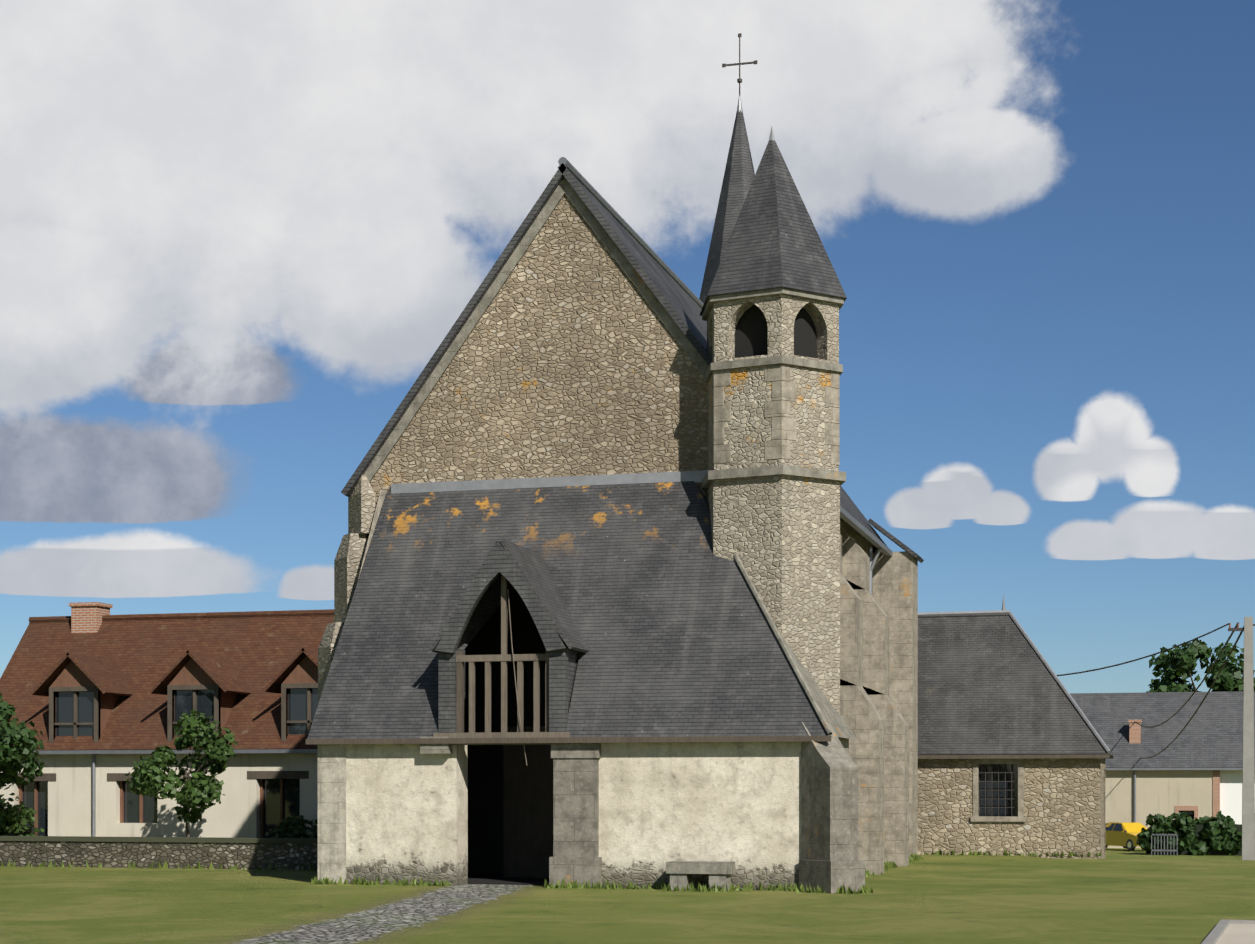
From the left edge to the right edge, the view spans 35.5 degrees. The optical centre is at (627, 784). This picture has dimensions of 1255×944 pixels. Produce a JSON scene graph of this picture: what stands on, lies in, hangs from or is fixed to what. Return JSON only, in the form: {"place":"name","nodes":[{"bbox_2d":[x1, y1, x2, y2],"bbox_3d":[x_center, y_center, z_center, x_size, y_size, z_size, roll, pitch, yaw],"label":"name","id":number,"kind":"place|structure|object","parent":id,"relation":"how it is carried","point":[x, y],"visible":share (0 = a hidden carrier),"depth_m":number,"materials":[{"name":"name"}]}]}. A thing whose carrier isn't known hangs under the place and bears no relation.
{"place":"outdoors","nodes":[
{"label":"outdoors","id":0,"kind":"place"},
{"bbox_2d":[0,753,317,837],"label":"house","id":1,"kind":"structure","parent":0,"point":[91,795],"depth_m":50.93,"materials":[{"name":"beige paint"}]},
{"bbox_2d":[31,652,132,742],"bbox_3d":[-14.264,-2.145,52.344,2.200,2.600,2.524,0,0,15],"label":"dormer window","id":2,"kind":"structure","parent":1,"relation":"attached to","point":[98,685],"depth_m":51.50,"materials":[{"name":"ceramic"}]},
{"bbox_2d":[0,602,333,753],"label":"house roof","id":3,"kind":"structure","parent":1,"relation":"on","point":[261,649],"depth_m":52.78,"materials":[{"name":"brown tile"}]},
{"bbox_2d":[149,650,250,741],"bbox_3d":[-10.934,-2.145,51.442,2.200,2.600,2.524,0,0,15],"label":"dormer window","id":4,"kind":"structure","parent":1,"relation":"attached to","point":[188,681],"depth_m":50.59,"materials":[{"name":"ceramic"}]},
{"bbox_2d":[263,648,317,740],"bbox_3d":[-7.845,-2.145,50.605,2.200,2.600,2.524,0,0,15],"label":"dormer window","id":5,"kind":"structure","parent":1,"relation":"attached to","point":[294,682],"depth_m":49.78,"materials":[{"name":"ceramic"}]},
{"bbox_2d":[318,490,848,889],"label":"porch walls","id":6,"kind":"structure","parent":0,"point":[639,813],"depth_m":35.18,"materials":[{"name":"beige paint"}]},
{"bbox_2d":[464,588,565,884],"bbox_3d":[-0.713,-1.645,37.160,8.300,7.000,2.400,0,0,15],"label":"porch interior","id":7,"kind":"object","parent":6,"relation":"in","point":[510,816],"visible":0.06,"depth_m":38.76,"materials":[{"name":"black"}]},
{"bbox_2d":[307,481,856,739],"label":"porch roof","id":8,"kind":"structure","parent":6,"relation":"on","point":[673,628],"depth_m":36.77,"materials":[{"name":"grey tile"}]},
{"bbox_2d":[429,540,588,732],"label":"dormer roof","id":9,"kind":"structure","parent":8,"relation":"on","point":[531,566],"depth_m":36.04,"materials":[{"name":"grey tile"}]},
{"bbox_2d":[435,543,567,732],"bbox_3d":[-2.282,-2.655,35.575,2.480,3.420,0.280,0,0,15],"label":"dormer front","id":10,"kind":"object","parent":9,"relation":"attached to","point":[498,562],"visible":0.88,"depth_m":35.45,"materials":[{"name":"stone"}]},
{"bbox_2d":[433,574,569,765],"bbox_3d":[-2.256,-2.119,35.672,2.600,3.552,0.320,0,0,15],"label":"wooden balustrade","id":11,"kind":"object","parent":10,"relation":"attached to","point":[503,657],"visible":0.88,"depth_m":35.67,"materials":[{"name":"brown wood"}]},
{"bbox_2d":[306,554,831,744],"bbox_3d":[-0.920,-2.623,36.287,9.856,3.756,2.345,0,0,15],"label":"porch eave","id":12,"kind":"object","parent":8,"relation":"attached to","point":[631,739],"visible":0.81,"depth_m":35.08,"materials":[{"name":"grey wood"}]},
{"bbox_2d":[366,194,876,595],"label":"nave walls","id":13,"kind":"structure","parent":0,"point":[571,358],"depth_m":38.56,"materials":[{"name":"beige stone"}]},
{"bbox_2d":[341,157,892,594],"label":"nave roof","id":14,"kind":"structure","parent":13,"relation":"on","point":[679,299],"depth_m":39.24,"materials":[{"name":"grey tile"}]},
{"bbox_2d":[363,177,708,493],"bbox_3d":[-1.225,-8.910,38.522,8.600,6.170,0.080,0,0,15],"label":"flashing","id":15,"kind":"object","parent":14,"relation":"attached to","point":[621,259],"visible":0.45,"depth_m":38.63,"materials":[{"name":"stone"}]},
{"bbox_2d":[699,33,756,303],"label":"spire with cross","id":16,"kind":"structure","parent":14,"relation":"on","point":[739,175],"depth_m":54.21,"materials":[{"name":"stone"}]},
{"bbox_2d":[0,848,1254,943],"bbox_3d":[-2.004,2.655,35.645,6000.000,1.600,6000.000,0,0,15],"label":"ground","id":17,"kind":"structure","parent":0,"point":[1126,896],"depth_m":29.34,"materials":[{"name":"green plant"}]},
{"bbox_2d":[0,793,37,835],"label":"shrub","id":18,"kind":"object","parent":17,"relation":"on","point":[14,817],"visible":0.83,"depth_m":49.51,"materials":[{"name":"green plant"}]},
{"bbox_2d":[0,693,43,789],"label":"tree","id":19,"kind":"object","parent":17,"relation":"on","point":[21,738],"visible":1,"depth_m":46.23,"materials":[{"name":"green plant"}]},
{"bbox_2d":[13,819,44,835],"bbox_3d":[-16.270,1.266,50.559,2.619,1.462,1.793,0,0,33],"label":"shrub","id":20,"kind":"object","parent":17,"relation":"on","point":[30,831],"visible":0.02,"depth_m":50.52,"materials":[{"name":"green plant"}]},
{"bbox_2d":[0,836,317,869],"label":"garden wall","id":21,"kind":"structure","parent":17,"relation":"on","point":[147,852],"depth_m":43.40,"materials":[{"name":"grey stone"}]},
{"bbox_2d":[125,709,236,836],"bbox_3d":[-10.643,0.133,47.425,2.732,3.854,2.694,0,0,15],"label":"tree","id":22,"kind":"object","parent":17,"relation":"on","point":[199,788],"visible":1,"depth_m":46.91,"materials":[{"name":"green plant"}]},
{"bbox_2d":[265,815,317,837],"bbox_3d":[-6.424,1.379,48.164,4.840,1.391,1.881,0,0,15],"label":"shrub","id":23,"kind":"object","parent":17,"relation":"on","point":[297,828],"visible":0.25,"depth_m":48.31,"materials":[{"name":"green plant"}]},
{"bbox_2d":[318,475,374,703],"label":"buttress","id":24,"kind":"structure","parent":17,"relation":"on","point":[348,560],"depth_m":39.35,"materials":[{"name":"beige stone"}]},
{"bbox_2d":[0,848,1100,893],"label":"grass","id":25,"kind":"structure","parent":17,"relation":"on","point":[790,888],"depth_m":35.26,"materials":[{"name":"green plant"}]},
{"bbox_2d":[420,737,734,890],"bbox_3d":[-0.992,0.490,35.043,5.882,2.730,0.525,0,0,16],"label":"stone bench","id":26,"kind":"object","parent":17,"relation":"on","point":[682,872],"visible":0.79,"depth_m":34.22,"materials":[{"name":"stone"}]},
{"bbox_2d":[702,288,845,714],"bbox_3d":[2.757,-3.645,37.463,2.942,11.000,2.842,0,0,15],"label":"turret","id":27,"kind":"object","parent":17,"relation":"on","point":[773,479],"visible":0.62,"depth_m":36.47,"materials":[{"name":"stone"}]},
{"bbox_2d":[700,127,846,315],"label":"turret roof","id":28,"kind":"structure","parent":27,"relation":"on","point":[774,242],"depth_m":36.69,"materials":[{"name":"grey tile"}]},
{"bbox_2d":[799,722,864,893],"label":"buttress","id":29,"kind":"structure","parent":17,"relation":"on","point":[830,862],"depth_m":33.70,"materials":[{"name":"stone"}]},
{"bbox_2d":[840,529,917,874],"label":"buttresses","id":30,"kind":"structure","parent":17,"relation":"on","point":[879,670],"depth_m":44.51,"materials":[{"name":"beige stone"}]},
{"bbox_2d":[868,519,923,562],"bbox_3d":[6.818,-6.181,49.780,1.262,1.028,1.300,0,0,15],"label":"buttress cap","id":31,"kind":"object","parent":30,"relation":"on","point":[887,534],"visible":1,"depth_m":49.19,"materials":[{"name":"stone"}]},
{"bbox_2d":[918,758,1104,858],"bbox_3d":[9.577,1.505,53.917,6.800,4.700,5.070,0,0,15],"label":"annex","id":32,"kind":"object","parent":17,"relation":"on","point":[1050,806],"visible":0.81,"depth_m":51.31,"materials":[{"name":"beige stone"}]},
{"bbox_2d":[918,594,1113,758],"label":"annex roof","id":33,"kind":"structure","parent":32,"relation":"on","point":[990,685],"depth_m":52.20,"materials":[{"name":"tile"}]},
{"bbox_2d":[1105,822,1146,849],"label":"car","id":34,"kind":"object","parent":17,"relation":"on","point":[1123,834],"visible":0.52,"depth_m":102.32,"materials":[{"name":"yellow metal"}]},
{"bbox_2d":[1151,834,1177,855],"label":"gate","id":35,"kind":"structure","parent":17,"relation":"on","point":[1164,850],"depth_m":95.56,"materials":[{"name":"metal"}]},
{"bbox_2d":[1105,763,1242,847],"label":"building wall","id":36,"kind":"structure","parent":17,"relation":"on","point":[1138,796],"depth_m":105.90,"materials":[{"name":"paint"}]},
{"bbox_2d":[1070,691,1254,769],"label":"roof","id":37,"kind":"structure","parent":36,"relation":"on","point":[1210,737],"depth_m":107.35,"materials":[{"name":"tile"}]},
{"bbox_2d":[1136,811,1241,855],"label":"hedge","id":38,"kind":"object","parent":17,"relation":"on","point":[1219,834],"visible":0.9,"depth_m":95.56,"materials":[{"name":"green plant"}]},
{"bbox_2d":[1146,639,1254,691],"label":"tree","id":39,"kind":"object","parent":17,"relation":"on","point":[1175,663],"visible":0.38,"depth_m":139.98,"materials":[{"name":"green plant"}]},
{"bbox_2d":[1201,919,1254,943],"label":"court","id":40,"kind":"object","parent":17,"relation":"on","point":[1224,931],"visible":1,"depth_m":23.86,"materials":[{"name":"concrete"}]},
{"bbox_2d":[1228,617,1254,859],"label":"pole","id":41,"kind":"object","parent":17,"relation":"on","point":[1248,812],"visible":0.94,"depth_m":49.60,"materials":[{"name":"concrete"}]},
{"bbox_2d":[1057,622,1254,758],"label":"wires","id":42,"kind":"object","parent":41,"relation":"attached to","point":[1232,649],"visible":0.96,"depth_m":54.02,"materials":[{"name":"rubber"}]},
{"bbox_2d":[0,0,1254,692],"label":"sky","id":43,"kind":"structure","parent":0,"point":[236,236],"materials":[{"name":"blue"}]}
]}

